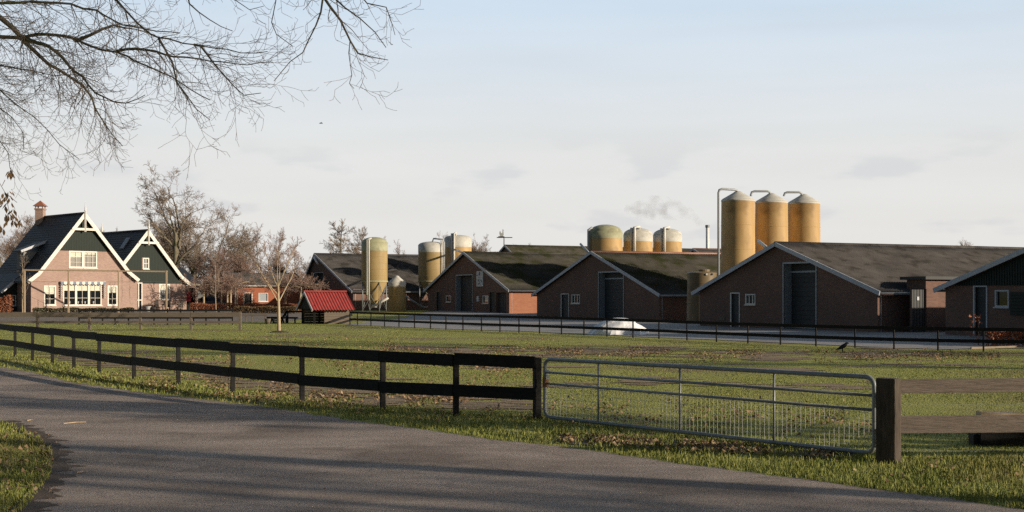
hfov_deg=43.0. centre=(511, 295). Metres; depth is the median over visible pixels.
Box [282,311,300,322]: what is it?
picnic table
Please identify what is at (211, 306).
hedge
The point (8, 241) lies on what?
deciduous tree
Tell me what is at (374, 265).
silo
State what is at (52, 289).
window
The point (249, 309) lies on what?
shrub border
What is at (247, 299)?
door
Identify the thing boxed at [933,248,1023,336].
barn
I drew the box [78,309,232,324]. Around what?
dark paddock fence
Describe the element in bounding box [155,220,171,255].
deciduous tree
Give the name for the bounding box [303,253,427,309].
barn
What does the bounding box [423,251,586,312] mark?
barn
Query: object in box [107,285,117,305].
window
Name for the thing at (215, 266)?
sapling
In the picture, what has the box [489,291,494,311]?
door
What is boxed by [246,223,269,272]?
birch tree
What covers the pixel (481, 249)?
deciduous tree
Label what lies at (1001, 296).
window
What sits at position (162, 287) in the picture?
window
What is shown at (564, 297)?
door
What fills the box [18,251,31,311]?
sapling
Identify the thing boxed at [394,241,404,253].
birch tree
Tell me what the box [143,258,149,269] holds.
window
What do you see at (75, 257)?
window
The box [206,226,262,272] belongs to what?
deciduous tree
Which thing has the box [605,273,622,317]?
roller door
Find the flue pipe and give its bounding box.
[705,225,709,247]
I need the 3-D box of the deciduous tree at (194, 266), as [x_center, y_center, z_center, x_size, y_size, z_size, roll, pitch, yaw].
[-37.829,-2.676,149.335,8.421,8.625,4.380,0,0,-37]
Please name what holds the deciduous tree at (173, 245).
on the ground at (452, 336)
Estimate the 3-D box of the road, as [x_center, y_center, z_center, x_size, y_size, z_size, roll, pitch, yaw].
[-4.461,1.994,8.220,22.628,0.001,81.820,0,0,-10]
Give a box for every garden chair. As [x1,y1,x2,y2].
[154,301,162,308]
[164,301,172,306]
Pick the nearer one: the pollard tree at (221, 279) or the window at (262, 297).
the pollard tree at (221, 279)
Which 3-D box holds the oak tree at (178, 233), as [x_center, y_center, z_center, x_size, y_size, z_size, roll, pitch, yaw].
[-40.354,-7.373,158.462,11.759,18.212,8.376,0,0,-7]
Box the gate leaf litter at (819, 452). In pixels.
[559,430,869,461]
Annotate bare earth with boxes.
[42,345,1003,411]
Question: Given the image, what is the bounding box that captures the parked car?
[198,297,225,305]
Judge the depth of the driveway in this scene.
106.16 m
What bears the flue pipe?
on the barn at (711, 250)
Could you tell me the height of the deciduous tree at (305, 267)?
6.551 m
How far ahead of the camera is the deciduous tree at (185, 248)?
164.01 m
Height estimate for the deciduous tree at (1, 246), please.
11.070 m
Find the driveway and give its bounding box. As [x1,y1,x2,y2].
[0,310,351,321]
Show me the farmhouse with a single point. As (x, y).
(74, 241)
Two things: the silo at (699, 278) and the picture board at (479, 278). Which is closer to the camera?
the silo at (699, 278)
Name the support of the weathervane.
on the barn at (543, 248)
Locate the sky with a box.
[0,0,1023,281]
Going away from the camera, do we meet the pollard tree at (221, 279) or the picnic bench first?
the picnic bench
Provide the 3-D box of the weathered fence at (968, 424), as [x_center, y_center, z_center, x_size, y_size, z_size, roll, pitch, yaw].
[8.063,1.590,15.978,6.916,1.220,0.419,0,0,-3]
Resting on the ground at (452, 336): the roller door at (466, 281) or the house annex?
the house annex
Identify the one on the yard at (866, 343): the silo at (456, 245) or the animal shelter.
the silo at (456, 245)
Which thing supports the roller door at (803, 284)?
in the barn at (826, 283)
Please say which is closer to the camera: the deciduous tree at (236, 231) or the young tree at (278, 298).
the young tree at (278, 298)
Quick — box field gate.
[542,358,875,454]
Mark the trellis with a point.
(118, 271)
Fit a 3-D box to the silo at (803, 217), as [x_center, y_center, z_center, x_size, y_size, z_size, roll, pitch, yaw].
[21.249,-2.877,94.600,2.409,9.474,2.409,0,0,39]
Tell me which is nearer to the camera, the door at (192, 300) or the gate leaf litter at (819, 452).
the gate leaf litter at (819, 452)
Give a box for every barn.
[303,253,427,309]
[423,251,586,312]
[499,245,691,252]
[531,243,720,320]
[689,248,720,252]
[691,240,1023,331]
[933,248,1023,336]
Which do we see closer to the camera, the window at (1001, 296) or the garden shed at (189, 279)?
the window at (1001, 296)
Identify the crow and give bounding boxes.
[836,342,848,351]
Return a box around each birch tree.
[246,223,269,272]
[265,227,289,268]
[284,244,304,273]
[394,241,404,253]
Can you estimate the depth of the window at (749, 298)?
76.24 m
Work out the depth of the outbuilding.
141.87 m
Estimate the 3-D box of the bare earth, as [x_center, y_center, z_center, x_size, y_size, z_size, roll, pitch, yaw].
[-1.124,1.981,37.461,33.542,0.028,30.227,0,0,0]
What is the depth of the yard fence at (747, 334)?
55.09 m
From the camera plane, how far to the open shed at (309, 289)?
144.23 m
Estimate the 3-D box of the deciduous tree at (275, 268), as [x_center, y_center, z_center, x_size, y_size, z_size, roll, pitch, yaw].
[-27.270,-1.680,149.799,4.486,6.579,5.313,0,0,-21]
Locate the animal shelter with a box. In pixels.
[296,291,354,323]
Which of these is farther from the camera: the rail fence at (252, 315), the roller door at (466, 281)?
the roller door at (466, 281)
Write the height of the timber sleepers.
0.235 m
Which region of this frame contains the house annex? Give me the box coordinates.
[101,223,189,308]
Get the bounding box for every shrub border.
[32,307,133,311]
[233,306,300,313]
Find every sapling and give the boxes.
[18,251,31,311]
[210,251,222,311]
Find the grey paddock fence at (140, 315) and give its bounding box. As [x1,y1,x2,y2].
[0,312,240,329]
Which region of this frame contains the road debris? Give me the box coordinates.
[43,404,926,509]
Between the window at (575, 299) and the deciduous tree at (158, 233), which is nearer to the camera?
the window at (575, 299)
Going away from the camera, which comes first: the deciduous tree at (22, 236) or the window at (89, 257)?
the window at (89, 257)
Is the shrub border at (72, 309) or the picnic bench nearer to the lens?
the picnic bench
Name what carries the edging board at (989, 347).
on the yard at (866, 343)
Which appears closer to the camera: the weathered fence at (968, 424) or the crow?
the weathered fence at (968, 424)
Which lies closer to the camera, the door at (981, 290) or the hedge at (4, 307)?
the door at (981, 290)
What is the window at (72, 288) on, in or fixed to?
in the farmhouse
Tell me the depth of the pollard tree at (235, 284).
133.86 m
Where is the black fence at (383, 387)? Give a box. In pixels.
[0,324,541,419]
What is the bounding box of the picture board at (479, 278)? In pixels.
[476,271,482,286]
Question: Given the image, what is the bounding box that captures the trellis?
[23,269,167,312]
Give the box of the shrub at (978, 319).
[967,315,982,344]
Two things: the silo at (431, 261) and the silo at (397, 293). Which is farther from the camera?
the silo at (431, 261)
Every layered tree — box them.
[320,219,359,253]
[343,227,367,253]
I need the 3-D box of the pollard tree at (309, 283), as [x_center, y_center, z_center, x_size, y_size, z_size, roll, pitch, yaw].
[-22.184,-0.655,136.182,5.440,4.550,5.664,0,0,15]
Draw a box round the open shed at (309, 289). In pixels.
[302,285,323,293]
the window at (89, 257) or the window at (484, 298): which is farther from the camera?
the window at (89, 257)
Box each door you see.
[137,283,141,308]
[186,288,193,308]
[243,292,252,305]
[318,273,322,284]
[436,291,440,310]
[461,276,471,310]
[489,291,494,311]
[499,293,505,311]
[561,293,568,316]
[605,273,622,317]
[730,292,739,326]
[792,264,814,328]
[973,285,986,335]
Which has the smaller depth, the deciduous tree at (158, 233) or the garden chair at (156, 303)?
the garden chair at (156, 303)
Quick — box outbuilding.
[219,272,299,308]
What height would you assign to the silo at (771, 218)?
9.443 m
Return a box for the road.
[0,367,1023,511]
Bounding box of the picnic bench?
[267,317,285,322]
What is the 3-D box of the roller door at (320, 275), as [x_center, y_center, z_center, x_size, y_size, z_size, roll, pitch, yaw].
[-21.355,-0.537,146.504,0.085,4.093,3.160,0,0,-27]
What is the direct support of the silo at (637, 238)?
on the yard at (866, 343)
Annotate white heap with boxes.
[587,318,649,334]
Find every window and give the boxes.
[44,285,56,305]
[63,284,75,305]
[69,251,82,268]
[76,284,88,305]
[83,251,97,268]
[89,284,101,304]
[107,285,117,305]
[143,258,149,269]
[159,284,169,299]
[258,293,267,301]
[445,295,450,302]
[482,295,487,303]
[570,294,579,303]
[744,294,755,305]
[993,290,1009,307]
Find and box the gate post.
[876,377,900,463]
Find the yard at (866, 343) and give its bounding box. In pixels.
[346,311,1023,348]
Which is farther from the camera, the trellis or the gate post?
the trellis
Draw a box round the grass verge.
[0,349,1023,511]
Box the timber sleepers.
[968,432,1023,445]
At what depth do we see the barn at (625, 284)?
102.40 m
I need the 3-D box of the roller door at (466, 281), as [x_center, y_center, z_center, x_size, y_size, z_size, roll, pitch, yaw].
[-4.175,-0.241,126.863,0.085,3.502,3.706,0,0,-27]
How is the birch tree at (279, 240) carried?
on the ground at (452, 336)
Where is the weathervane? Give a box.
[497,230,511,237]
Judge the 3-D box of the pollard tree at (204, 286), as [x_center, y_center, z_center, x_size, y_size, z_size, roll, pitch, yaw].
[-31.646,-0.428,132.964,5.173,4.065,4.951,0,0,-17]
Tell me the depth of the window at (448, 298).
130.11 m
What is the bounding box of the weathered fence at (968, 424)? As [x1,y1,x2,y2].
[901,378,1023,450]
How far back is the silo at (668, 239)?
120.64 m
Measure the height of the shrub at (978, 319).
1.270 m
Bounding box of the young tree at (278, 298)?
[246,237,308,330]
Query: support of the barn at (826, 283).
on the yard at (866, 343)
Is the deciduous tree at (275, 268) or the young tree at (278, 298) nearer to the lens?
the young tree at (278, 298)
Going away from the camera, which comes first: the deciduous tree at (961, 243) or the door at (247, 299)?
the door at (247, 299)
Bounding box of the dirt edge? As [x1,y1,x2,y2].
[1,420,83,511]
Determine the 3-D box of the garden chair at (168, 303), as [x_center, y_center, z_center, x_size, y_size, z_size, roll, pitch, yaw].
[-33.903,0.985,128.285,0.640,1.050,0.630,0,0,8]
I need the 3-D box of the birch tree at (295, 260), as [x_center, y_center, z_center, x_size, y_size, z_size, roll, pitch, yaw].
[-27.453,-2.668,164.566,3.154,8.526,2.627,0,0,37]
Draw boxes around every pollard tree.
[178,272,228,303]
[198,270,253,308]
[200,282,243,302]
[206,270,258,307]
[259,274,303,306]
[273,268,331,299]
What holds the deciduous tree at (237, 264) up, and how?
on the ground at (452, 336)
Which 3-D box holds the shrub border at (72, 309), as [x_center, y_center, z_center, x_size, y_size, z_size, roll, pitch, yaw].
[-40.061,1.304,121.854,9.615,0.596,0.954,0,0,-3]
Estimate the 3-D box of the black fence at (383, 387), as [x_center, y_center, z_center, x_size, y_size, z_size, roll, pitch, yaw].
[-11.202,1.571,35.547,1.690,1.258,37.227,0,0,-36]
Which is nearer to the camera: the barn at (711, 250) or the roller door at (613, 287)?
the roller door at (613, 287)
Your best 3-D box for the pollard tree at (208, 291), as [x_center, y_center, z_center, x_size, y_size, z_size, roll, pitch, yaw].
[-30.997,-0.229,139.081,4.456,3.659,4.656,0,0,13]
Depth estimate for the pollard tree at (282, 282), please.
136.35 m
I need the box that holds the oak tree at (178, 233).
[131,162,228,267]
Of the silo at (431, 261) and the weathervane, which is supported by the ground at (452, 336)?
the silo at (431, 261)
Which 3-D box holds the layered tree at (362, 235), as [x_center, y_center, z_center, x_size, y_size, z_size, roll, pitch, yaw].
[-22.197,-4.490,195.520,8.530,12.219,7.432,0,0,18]
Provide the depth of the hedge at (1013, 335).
50.88 m
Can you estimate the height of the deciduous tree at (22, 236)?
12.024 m
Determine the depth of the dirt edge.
14.74 m
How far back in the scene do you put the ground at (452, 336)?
33.55 m
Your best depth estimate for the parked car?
142.20 m
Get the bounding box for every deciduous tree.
[0,227,27,261]
[0,239,8,266]
[2,216,33,256]
[9,211,34,253]
[146,199,223,277]
[152,225,191,265]
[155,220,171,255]
[165,203,262,291]
[184,238,212,280]
[188,246,236,296]
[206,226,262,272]
[228,253,259,272]
[261,256,294,272]
[288,256,310,278]
[472,233,497,251]
[959,240,973,245]
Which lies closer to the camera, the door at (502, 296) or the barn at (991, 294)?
the barn at (991, 294)
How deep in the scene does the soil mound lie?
65.91 m
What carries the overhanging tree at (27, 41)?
on the ground at (452, 336)
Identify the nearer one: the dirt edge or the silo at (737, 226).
the dirt edge
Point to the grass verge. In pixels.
(676, 456)
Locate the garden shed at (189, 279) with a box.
[177,268,201,308]
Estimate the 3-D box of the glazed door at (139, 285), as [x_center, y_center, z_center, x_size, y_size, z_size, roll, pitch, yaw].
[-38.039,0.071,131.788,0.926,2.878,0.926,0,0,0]
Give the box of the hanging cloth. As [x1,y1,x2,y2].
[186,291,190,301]
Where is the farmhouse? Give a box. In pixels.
[0,201,139,311]
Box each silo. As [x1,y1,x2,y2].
[361,237,388,311]
[388,276,405,311]
[406,238,444,309]
[444,232,471,268]
[587,224,622,251]
[623,225,652,251]
[653,226,681,251]
[687,269,716,320]
[717,188,754,275]
[750,190,787,252]
[783,191,819,241]
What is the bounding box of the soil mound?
[269,330,288,332]
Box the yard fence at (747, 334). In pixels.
[349,312,1023,351]
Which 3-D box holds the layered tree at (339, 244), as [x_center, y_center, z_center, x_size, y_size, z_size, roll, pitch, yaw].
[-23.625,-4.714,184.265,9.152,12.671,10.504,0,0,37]
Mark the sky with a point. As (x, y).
(538, 122)
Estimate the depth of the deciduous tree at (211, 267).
149.33 m
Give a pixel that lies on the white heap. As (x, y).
(621, 324)
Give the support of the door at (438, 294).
in the barn at (513, 282)
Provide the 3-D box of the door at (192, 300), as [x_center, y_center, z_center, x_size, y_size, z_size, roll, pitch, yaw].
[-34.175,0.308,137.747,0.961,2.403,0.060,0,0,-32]
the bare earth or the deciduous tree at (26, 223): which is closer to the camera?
the bare earth
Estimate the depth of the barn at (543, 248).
171.68 m
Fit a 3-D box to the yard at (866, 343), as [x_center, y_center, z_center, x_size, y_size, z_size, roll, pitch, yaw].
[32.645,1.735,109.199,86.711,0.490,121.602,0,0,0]
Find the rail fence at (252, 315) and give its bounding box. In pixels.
[233,314,267,321]
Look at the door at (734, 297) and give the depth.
77.58 m
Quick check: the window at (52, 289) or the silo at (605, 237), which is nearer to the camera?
the silo at (605, 237)
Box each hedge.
[0,295,13,311]
[189,302,299,310]
[985,331,1023,345]
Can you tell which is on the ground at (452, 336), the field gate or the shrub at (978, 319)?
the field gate
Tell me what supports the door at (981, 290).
in the barn at (991, 294)
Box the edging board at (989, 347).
[971,345,1023,348]
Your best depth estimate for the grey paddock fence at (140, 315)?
71.88 m
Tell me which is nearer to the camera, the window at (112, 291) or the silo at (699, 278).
the silo at (699, 278)
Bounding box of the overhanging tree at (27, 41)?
[0,0,421,235]
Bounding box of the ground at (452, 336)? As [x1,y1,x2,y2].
[0,310,1023,511]

